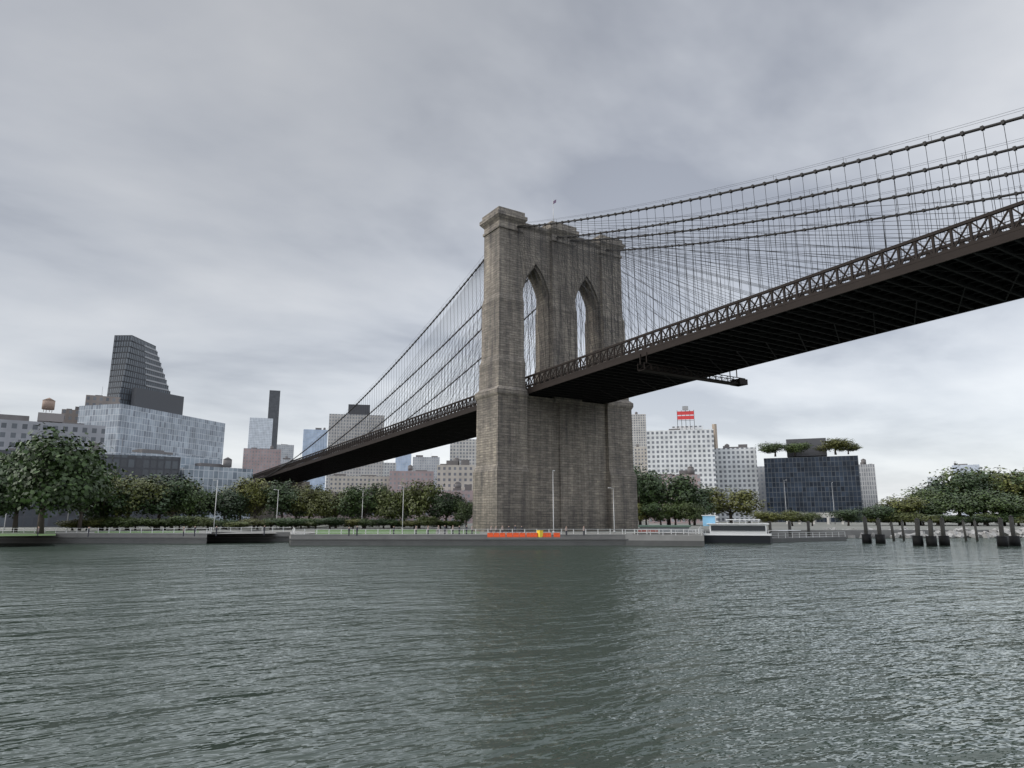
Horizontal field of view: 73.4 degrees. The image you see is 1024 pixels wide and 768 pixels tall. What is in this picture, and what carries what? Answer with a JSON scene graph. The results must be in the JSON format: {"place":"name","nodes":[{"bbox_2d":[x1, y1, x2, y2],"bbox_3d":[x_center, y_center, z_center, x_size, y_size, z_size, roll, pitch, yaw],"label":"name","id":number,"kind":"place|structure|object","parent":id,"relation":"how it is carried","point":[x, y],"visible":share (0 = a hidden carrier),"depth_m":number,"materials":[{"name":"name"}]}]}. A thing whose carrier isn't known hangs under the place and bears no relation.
{"place":"outdoors","nodes":[
{"label":"outdoors","id":0,"kind":"place"},
{"bbox_2d":[0,414,105,453],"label":"grey warehouse","id":1,"kind":"structure","parent":0,"point":[13,428],"depth_m":278.58,"materials":[{"name":"concrete"}]},
{"bbox_2d":[37,412,63,422],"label":"rooftop structure","id":2,"kind":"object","parent":1,"relation":"on","point":[51,417],"depth_m":292.72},
{"bbox_2d":[61,406,78,422],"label":"rooftop structure","id":3,"kind":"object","parent":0,"point":[70,415],"depth_m":372.79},
{"bbox_2d":[107,387,131,394],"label":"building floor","id":4,"kind":"structure","parent":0,"point":[122,390],"depth_m":380.67,"materials":[{"name":"glass"}]},
{"bbox_2d":[108,381,170,393],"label":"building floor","id":5,"kind":"structure","parent":4,"relation":"on","point":[121,384],"depth_m":384.30,"materials":[{"name":"glass"}]},
{"bbox_2d":[109,375,168,390],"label":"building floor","id":6,"kind":"structure","parent":5,"relation":"on","point":[123,378],"depth_m":389.53,"materials":[{"name":"glass"}]},
{"bbox_2d":[110,370,166,384],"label":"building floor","id":7,"kind":"structure","parent":6,"relation":"on","point":[137,376],"depth_m":389.45,"materials":[{"name":"glass"}]},
{"bbox_2d":[110,364,165,378],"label":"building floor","id":8,"kind":"structure","parent":7,"relation":"on","point":[128,367],"depth_m":389.39,"materials":[{"name":"glass"}]},
{"bbox_2d":[111,358,163,373],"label":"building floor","id":9,"kind":"structure","parent":8,"relation":"on","point":[136,364],"depth_m":389.32,"materials":[{"name":"glass"}]},
{"bbox_2d":[112,352,161,367],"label":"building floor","id":10,"kind":"structure","parent":9,"relation":"on","point":[135,357],"depth_m":388.85,"materials":[{"name":"glass"}]},
{"bbox_2d":[112,347,159,361],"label":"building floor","id":11,"kind":"structure","parent":10,"relation":"on","point":[135,352],"depth_m":389.38,"materials":[{"name":"glass"}]},
{"bbox_2d":[113,341,157,356],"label":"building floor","id":12,"kind":"structure","parent":11,"relation":"on","point":[132,344],"depth_m":388.13,"materials":[{"name":"glass"}]},
{"bbox_2d":[114,335,156,350],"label":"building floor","id":13,"kind":"structure","parent":12,"relation":"on","point":[133,339],"depth_m":388.00,"materials":[{"name":"glass"}]},
{"bbox_2d":[0,529,703,545],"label":"seawall","id":14,"kind":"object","parent":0,"point":[420,543],"depth_m":143.65,"materials":[{"name":"concrete"}]},
{"bbox_2d":[0,454,44,531],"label":"tree","id":15,"kind":"object","parent":14,"relation":"on","point":[6,506],"visible":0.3,"depth_m":156.69,"materials":[{"name":"green plant"}]},
{"bbox_2d":[0,421,124,533],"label":"tree","id":16,"kind":"object","parent":14,"relation":"on","point":[67,474],"visible":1,"depth_m":142.94,"materials":[{"name":"green plant"}]},
{"bbox_2d":[37,525,584,536],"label":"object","id":17,"kind":"structure","parent":14,"relation":"on","point":[466,527],"depth_m":139.37,"materials":[{"name":"multicoloured"}]},
{"bbox_2d":[2,526,700,533],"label":"promenade railing","id":18,"kind":"object","parent":14,"relation":"on","point":[293,529],"visible":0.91,"depth_m":145.04,"materials":[{"name":"silver metal"}]},
{"bbox_2d":[487,533,559,536],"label":"orange barriers","id":19,"kind":"object","parent":14,"relation":"on","point":[522,535],"visible":1,"depth_m":119.94,"materials":[{"name":"orange"}]},
{"bbox_2d":[326,414,383,490],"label":"tan building","id":20,"kind":"structure","parent":0,"point":[347,421],"depth_m":683.35,"materials":[{"name":"grey"}]},
{"bbox_2d":[348,404,369,414],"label":"rooftop structure","id":21,"kind":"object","parent":20,"relation":"on","point":[359,410],"depth_m":710.25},
{"bbox_2d":[413,455,439,487],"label":"grey building","id":22,"kind":"structure","parent":0,"point":[421,462],"depth_m":889.39,"materials":[{"name":"concrete"}]},
{"bbox_2d":[0,537,1023,767],"bbox_3d":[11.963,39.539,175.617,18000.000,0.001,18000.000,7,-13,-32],"label":"river water","id":23,"kind":"structure","parent":0,"point":[858,653],"depth_m":27.61,"materials":[{"name":"liquid"}]},
{"bbox_2d":[625,529,704,545],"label":"ferry pier","id":24,"kind":"structure","parent":23,"relation":"in","point":[665,540],"depth_m":132.44,"materials":[{"name":"concrete"}]},
{"bbox_2d":[638,525,692,531],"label":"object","id":25,"kind":"object","parent":23,"relation":"on","point":[662,528],"visible":0.41,"depth_m":163.67,"materials":[{"name":"grey"}]},
{"bbox_2d":[701,515,771,542],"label":"excursion boat","id":26,"kind":"object","parent":23,"relation":"on","point":[739,532],"visible":0.98,"depth_m":147.44,"materials":[{"name":"white"}]},
{"bbox_2d":[748,521,846,541],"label":"floating dock","id":27,"kind":"object","parent":23,"relation":"on","point":[792,538],"visible":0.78,"depth_m":158.59,"materials":[{"name":"concrete"}]},
{"bbox_2d":[861,515,1020,546],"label":"pilings","id":28,"kind":"object","parent":23,"relation":"in","point":[1003,540],"visible":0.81,"depth_m":133.38,"materials":[{"name":"black"}]},
{"bbox_2d":[0,521,1023,542],"bbox_3d":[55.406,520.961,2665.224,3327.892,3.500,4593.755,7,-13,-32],"label":"brooklyn land","id":29,"kind":"structure","parent":0,"point":[818,527],"depth_m":182.44,"materials":[{"name":"concrete"}]},
{"bbox_2d":[40,463,122,530],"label":"tree","id":30,"kind":"object","parent":29,"relation":"on","point":[79,525],"visible":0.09,"depth_m":171.14,"materials":[{"name":"green plant"}]},
{"bbox_2d":[65,518,106,530],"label":"bush","id":31,"kind":"object","parent":29,"relation":"on","point":[90,523],"visible":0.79,"depth_m":173.18,"materials":[{"name":"green plant"}]},
{"bbox_2d":[0,441,180,526],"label":"building","id":32,"kind":"structure","parent":29,"relation":"on","point":[139,466],"depth_m":259.25,"materials":[{"name":"concrete"}]},
{"bbox_2d":[66,480,139,530],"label":"tree","id":33,"kind":"object","parent":29,"relation":"on","point":[98,511],"visible":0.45,"depth_m":178.31,"materials":[{"name":"green plant"}]},
{"bbox_2d":[85,388,120,405],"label":"brown building","id":34,"kind":"structure","parent":29,"relation":"on","point":[96,400],"depth_m":372.81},
{"bbox_2d":[87,516,125,530],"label":"bush","id":35,"kind":"object","parent":29,"relation":"on","point":[110,521],"visible":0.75,"depth_m":175.60,"materials":[{"name":"green plant"}]},
{"bbox_2d":[93,470,173,529],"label":"tree","id":36,"kind":"object","parent":29,"relation":"on","point":[146,486],"visible":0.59,"depth_m":183.59,"materials":[{"name":"green plant"}]},
{"bbox_2d":[114,516,156,530],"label":"bush","id":37,"kind":"object","parent":29,"relation":"on","point":[130,522],"visible":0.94,"depth_m":175.71,"materials":[{"name":"green plant"}]},
{"bbox_2d":[77,404,224,463],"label":"building","id":38,"kind":"structure","parent":29,"relation":"on","point":[133,427],"depth_m":379.64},
{"bbox_2d":[131,387,183,414],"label":"rooftop block","id":39,"kind":"structure","parent":38,"relation":"attached to","point":[156,400],"depth_m":392.68,"materials":[{"name":"grey concrete"}]},
{"bbox_2d":[128,471,204,529],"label":"tree","id":40,"kind":"object","parent":29,"relation":"on","point":[162,505],"visible":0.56,"depth_m":191.78,"materials":[{"name":"green plant"}]},
{"bbox_2d":[121,440,219,467],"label":"building","id":41,"kind":"structure","parent":29,"relation":"on","point":[189,460],"depth_m":309.03,"materials":[{"name":"concrete"}]},
{"bbox_2d":[161,515,195,529],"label":"bush","id":42,"kind":"object","parent":29,"relation":"on","point":[175,520],"visible":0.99,"depth_m":178.99,"materials":[{"name":"green plant"}]},
{"bbox_2d":[171,479,216,527],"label":"tree","id":43,"kind":"object","parent":29,"relation":"on","point":[190,508],"visible":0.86,"depth_m":196.66,"materials":[{"name":"green plant"}]},
{"bbox_2d":[181,515,221,529],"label":"bush","id":44,"kind":"object","parent":29,"relation":"on","point":[200,521],"visible":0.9,"depth_m":181.84,"materials":[{"name":"green plant"}]},
{"bbox_2d":[176,457,252,525],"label":"building","id":45,"kind":"structure","parent":29,"relation":"on","point":[225,473],"depth_m":298.45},
{"bbox_2d":[203,484,258,528],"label":"tree","id":46,"kind":"object","parent":29,"relation":"on","point":[234,501],"visible":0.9,"depth_m":204.14,"materials":[{"name":"green plant"}]},
{"bbox_2d":[233,475,271,528],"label":"tree","id":47,"kind":"object","parent":29,"relation":"on","point":[250,488],"visible":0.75,"depth_m":210.08,"materials":[{"name":"green plant"}]},
{"bbox_2d":[248,418,272,448],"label":"building","id":48,"kind":"structure","parent":29,"relation":"on","point":[260,433],"depth_m":1414.26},
{"bbox_2d":[242,446,280,476],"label":"brick building","id":49,"kind":"structure","parent":29,"relation":"on","point":[256,460],"depth_m":749.35,"materials":[{"name":"brick"}]},
{"bbox_2d":[268,390,279,448],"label":"skyscraper","id":50,"kind":"structure","parent":29,"relation":"on","point":[274,404],"depth_m":1716.82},
{"bbox_2d":[250,480,310,519],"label":"bridge anchorage","id":51,"kind":"object","parent":29,"relation":"on","point":[300,484],"visible":0.02,"depth_m":411.11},
{"bbox_2d":[260,477,304,518],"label":"tree","id":52,"kind":"object","parent":29,"relation":"on","point":[283,496],"visible":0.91,"depth_m":209.99,"materials":[{"name":"green plant"}]},
{"bbox_2d":[277,444,293,459],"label":"grey building","id":53,"kind":"structure","parent":29,"relation":"on","point":[287,450],"depth_m":1234.95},
{"bbox_2d":[274,517,307,529],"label":"bush","id":54,"kind":"object","parent":29,"relation":"on","point":[288,521],"visible":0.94,"depth_m":190.06,"materials":[{"name":"green plant"}]},
{"bbox_2d":[286,482,333,527],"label":"tree","id":55,"kind":"object","parent":29,"relation":"on","point":[307,504],"visible":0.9,"depth_m":211.50,"materials":[{"name":"green plant"}]},
{"bbox_2d":[302,428,327,490],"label":"building","id":56,"kind":"structure","parent":29,"relation":"on","point":[310,436],"depth_m":1058.02,"materials":[{"name":"glass"}]},
{"bbox_2d":[316,516,350,528],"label":"bush","id":57,"kind":"object","parent":29,"relation":"on","point":[331,522],"visible":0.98,"depth_m":196.98,"materials":[{"name":"green plant"}]},
{"bbox_2d":[313,488,355,527],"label":"tree","id":58,"kind":"object","parent":29,"relation":"on","point":[328,511],"visible":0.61,"depth_m":211.90,"materials":[{"name":"green plant"}]},
{"bbox_2d":[276,489,437,521],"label":"brick warehouse","id":59,"kind":"structure","parent":29,"relation":"on","point":[292,516],"depth_m":343.73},
{"bbox_2d":[330,468,388,491],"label":"cream building","id":60,"kind":"structure","parent":29,"relation":"on","point":[339,482],"depth_m":541.37,"materials":[{"name":"concrete"}]},
{"bbox_2d":[331,481,390,527],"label":"tree","id":61,"kind":"object","parent":29,"relation":"on","point":[353,493],"visible":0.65,"depth_m":211.15,"materials":[{"name":"green plant"}]},
{"bbox_2d":[371,486,418,527],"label":"tree","id":62,"kind":"object","parent":29,"relation":"on","point":[389,507],"visible":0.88,"depth_m":209.69,"materials":[{"name":"green plant"}]},
{"bbox_2d":[395,454,410,470],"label":"building","id":63,"kind":"structure","parent":29,"relation":"on","point":[403,463],"depth_m":984.09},
{"bbox_2d":[389,465,433,492],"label":"cream building","id":64,"kind":"structure","parent":29,"relation":"on","point":[397,477],"depth_m":529.75,"materials":[{"name":"concrete"}]},
{"bbox_2d":[392,479,444,527],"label":"tree","id":65,"kind":"object","parent":29,"relation":"on","point":[421,501],"visible":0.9,"depth_m":210.79,"materials":[{"name":"green plant"}]},
{"bbox_2d":[425,491,466,528],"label":"tree","id":66,"kind":"object","parent":29,"relation":"on","point":[445,505],"visible":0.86,"depth_m":208.19,"materials":[{"name":"green plant"}]},
{"bbox_2d":[437,457,474,519],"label":"cream building","id":67,"kind":"structure","parent":29,"relation":"on","point":[454,471],"depth_m":415.66,"materials":[{"name":"concrete"}]},
{"bbox_2d":[440,479,472,522],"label":"building","id":68,"kind":"structure","parent":29,"relation":"on","point":[467,492],"depth_m":394.11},
{"bbox_2d":[452,497,472,526],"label":"tree","id":69,"kind":"object","parent":29,"relation":"on","point":[463,510],"visible":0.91,"depth_m":205.66,"materials":[{"name":"green plant"}]},
{"bbox_2d":[450,439,475,466],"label":"beige tower","id":70,"kind":"structure","parent":29,"relation":"on","point":[464,450],"depth_m":648.00,"materials":[{"name":"concrete"}]},
{"bbox_2d":[632,412,646,468],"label":"beige tower","id":71,"kind":"structure","parent":29,"relation":"on","point":[639,437],"depth_m":889.36,"materials":[{"name":"concrete"}]},
{"bbox_2d":[634,444,648,520],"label":"cream building","id":72,"kind":"structure","parent":29,"relation":"on","point":[640,455],"depth_m":686.46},
{"bbox_2d":[638,500,661,524],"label":"tree","id":73,"kind":"object","parent":29,"relation":"on","point":[649,507],"visible":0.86,"depth_m":282.06,"materials":[{"name":"green plant"}]},
{"bbox_2d":[633,464,667,524],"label":"tree","id":74,"kind":"object","parent":29,"relation":"on","point":[654,482],"visible":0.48,"depth_m":287.77,"materials":[{"name":"green plant"}]},
{"bbox_2d":[646,505,671,524],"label":"tree","id":75,"kind":"object","parent":29,"relation":"on","point":[662,515],"visible":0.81,"depth_m":281.83,"materials":[{"name":"green plant"}]},
{"bbox_2d":[637,468,710,524],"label":"tree","id":76,"kind":"object","parent":29,"relation":"on","point":[677,485],"visible":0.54,"depth_m":289.73,"materials":[{"name":"green plant"}]},
{"bbox_2d":[659,501,688,524],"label":"tree","id":77,"kind":"object","parent":29,"relation":"on","point":[675,514],"visible":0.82,"depth_m":280.51,"materials":[{"name":"green plant"}]},
{"bbox_2d":[649,466,702,522],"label":"brick building","id":78,"kind":"structure","parent":29,"relation":"on","point":[690,470],"depth_m":384.43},
{"bbox_2d":[646,429,717,521],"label":"building","id":79,"kind":"structure","parent":29,"relation":"on","point":[674,451],"depth_m":503.79,"materials":[{"name":"concrete"}]},
{"bbox_2d":[674,502,711,524],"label":"tree","id":80,"kind":"object","parent":29,"relation":"on","point":[694,511],"visible":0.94,"depth_m":277.51,"materials":[{"name":"green plant"}]},
{"bbox_2d":[673,482,717,524],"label":"tree","id":81,"kind":"object","parent":29,"relation":"on","point":[704,502],"visible":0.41,"depth_m":292.92,"materials":[{"name":"green plant"}]},
{"bbox_2d":[714,444,759,521],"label":"office building","id":82,"kind":"structure","parent":29,"relation":"on","point":[735,467],"depth_m":509.97,"materials":[{"name":"concrete"}]},
{"bbox_2d":[705,484,772,522],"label":"tree","id":83,"kind":"object","parent":29,"relation":"on","point":[743,496],"visible":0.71,"depth_m":306.59,"materials":[{"name":"green plant"}]},
{"bbox_2d":[750,510,781,522],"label":"tree","id":84,"kind":"object","parent":29,"relation":"on","point":[766,517],"visible":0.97,"depth_m":275.44,"materials":[{"name":"green plant"}]},
{"bbox_2d":[776,510,803,525],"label":"tree","id":85,"kind":"object","parent":29,"relation":"on","point":[789,516],"visible":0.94,"depth_m":270.37,"materials":[{"name":"green plant"}]},
{"bbox_2d":[764,455,862,521],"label":"dark hotel glass","id":86,"kind":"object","parent":29,"relation":"on","point":[808,484],"visible":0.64,"depth_m":471.61,"materials":[{"name":"glass"}]},
{"bbox_2d":[755,442,786,456],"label":"tree","id":87,"kind":"object","parent":86,"relation":"on","point":[774,448],"visible":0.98,"depth_m":488.70,"materials":[{"name":"green plant"}]},
{"bbox_2d":[781,442,813,455],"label":"tree","id":88,"kind":"object","parent":86,"relation":"on","point":[794,448],"visible":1,"depth_m":481.34,"materials":[{"name":"green plant"}]},
{"bbox_2d":[786,438,826,457],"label":"rooftop penthouse","id":89,"kind":"object","parent":86,"relation":"on","point":[811,452],"visible":0.5,"depth_m":491.24,"materials":[{"name":"grey"}]},
{"bbox_2d":[813,437,854,454],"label":"tree","id":90,"kind":"object","parent":86,"relation":"on","point":[832,443],"visible":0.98,"depth_m":471.46,"materials":[{"name":"green plant"}]},
{"bbox_2d":[820,508,864,525],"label":"tree","id":91,"kind":"object","parent":29,"relation":"on","point":[849,515],"visible":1,"depth_m":273.53,"materials":[{"name":"green plant"}]},
{"bbox_2d":[859,459,877,509],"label":"building","id":92,"kind":"structure","parent":29,"relation":"on","point":[868,483],"depth_m":528.66,"materials":[{"name":"concrete"}]},
{"bbox_2d":[857,502,900,522],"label":"tree","id":93,"kind":"object","parent":29,"relation":"on","point":[875,512],"visible":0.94,"depth_m":284.45,"materials":[{"name":"green plant"}]},
{"bbox_2d":[872,493,929,524],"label":"tree","id":94,"kind":"object","parent":29,"relation":"on","point":[912,504],"visible":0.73,"depth_m":284.79,"materials":[{"name":"green plant"}]},
{"bbox_2d":[879,512,925,525],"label":"tree","id":95,"kind":"object","parent":29,"relation":"on","point":[896,516],"visible":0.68,"depth_m":280.01,"materials":[{"name":"green plant"}]},
{"bbox_2d":[897,497,947,524],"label":"tree","id":96,"kind":"object","parent":29,"relation":"on","point":[932,507],"visible":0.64,"depth_m":285.67,"materials":[{"name":"green plant"}]},
{"bbox_2d":[898,514,946,525],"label":"tree","id":97,"kind":"object","parent":29,"relation":"on","point":[910,518],"visible":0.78,"depth_m":273.84,"materials":[{"name":"green plant"}]},
{"bbox_2d":[823,527,1023,537],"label":"riprap rocks","id":98,"kind":"object","parent":29,"relation":"on","point":[959,533],"visible":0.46,"depth_m":185.81,"materials":[{"name":"stone"}]},
{"bbox_2d":[900,483,956,524],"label":"tree","id":99,"kind":"object","parent":29,"relation":"on","point":[925,493],"visible":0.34,"depth_m":300.10,"materials":[{"name":"green plant"}]},
{"bbox_2d":[918,467,998,524],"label":"tree","id":100,"kind":"object","parent":29,"relation":"on","point":[962,482],"visible":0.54,"depth_m":300.76,"materials":[{"name":"green plant"}]},
{"bbox_2d":[936,488,1004,525],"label":"tree","id":101,"kind":"object","parent":29,"relation":"on","point":[967,506],"visible":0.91,"depth_m":276.04,"materials":[{"name":"green plant"}]},
{"bbox_2d":[951,516,997,525],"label":"tree","id":102,"kind":"object","parent":29,"relation":"on","point":[980,519],"visible":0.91,"depth_m":264.43,"materials":[{"name":"green plant"}]},
{"bbox_2d":[928,461,1023,524],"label":"tree","id":103,"kind":"object","parent":29,"relation":"on","point":[1000,482],"visible":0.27,"depth_m":306.22,"materials":[{"name":"green plant"}]},
{"bbox_2d":[969,492,1023,525],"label":"tree","id":104,"kind":"object","parent":29,"relation":"on","point":[1002,504],"visible":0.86,"depth_m":268.81,"materials":[{"name":"green plant"}]},
{"bbox_2d":[980,465,1023,524],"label":"tree","id":105,"kind":"object","parent":29,"relation":"on","point":[1015,487],"visible":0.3,"depth_m":301.53,"materials":[{"name":"green plant"}]},
{"bbox_2d":[0,0,1023,514],"label":"sky","id":106,"kind":"structure","parent":0,"point":[282,196],"materials":[{"name":"grey"}]},
{"bbox_2d":[473,200,637,531],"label":"bridge tower","id":107,"kind":"structure","parent":0,"point":[526,444],"depth_m":176.70,"materials":[{"name":"stone"}]},
{"bbox_2d":[253,200,1023,481],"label":"bridge deck","id":108,"kind":"structure","parent":107,"relation":"attached to","point":[981,271],"depth_m":122.45,"materials":[{"name":"metal"}]},
{"bbox_2d":[255,107,1023,482],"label":"bridge cables","id":109,"kind":"object","parent":107,"relation":"attached to","point":[591,237],"visible":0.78,"depth_m":144.31,"materials":[{"name":"metal"}]},
{"bbox_2d":[757,466,766,520],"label":"grey building","id":110,"kind":"structure","parent":0,"point":[761,482],"depth_m":558.72,"materials":[{"name":"concrete"}]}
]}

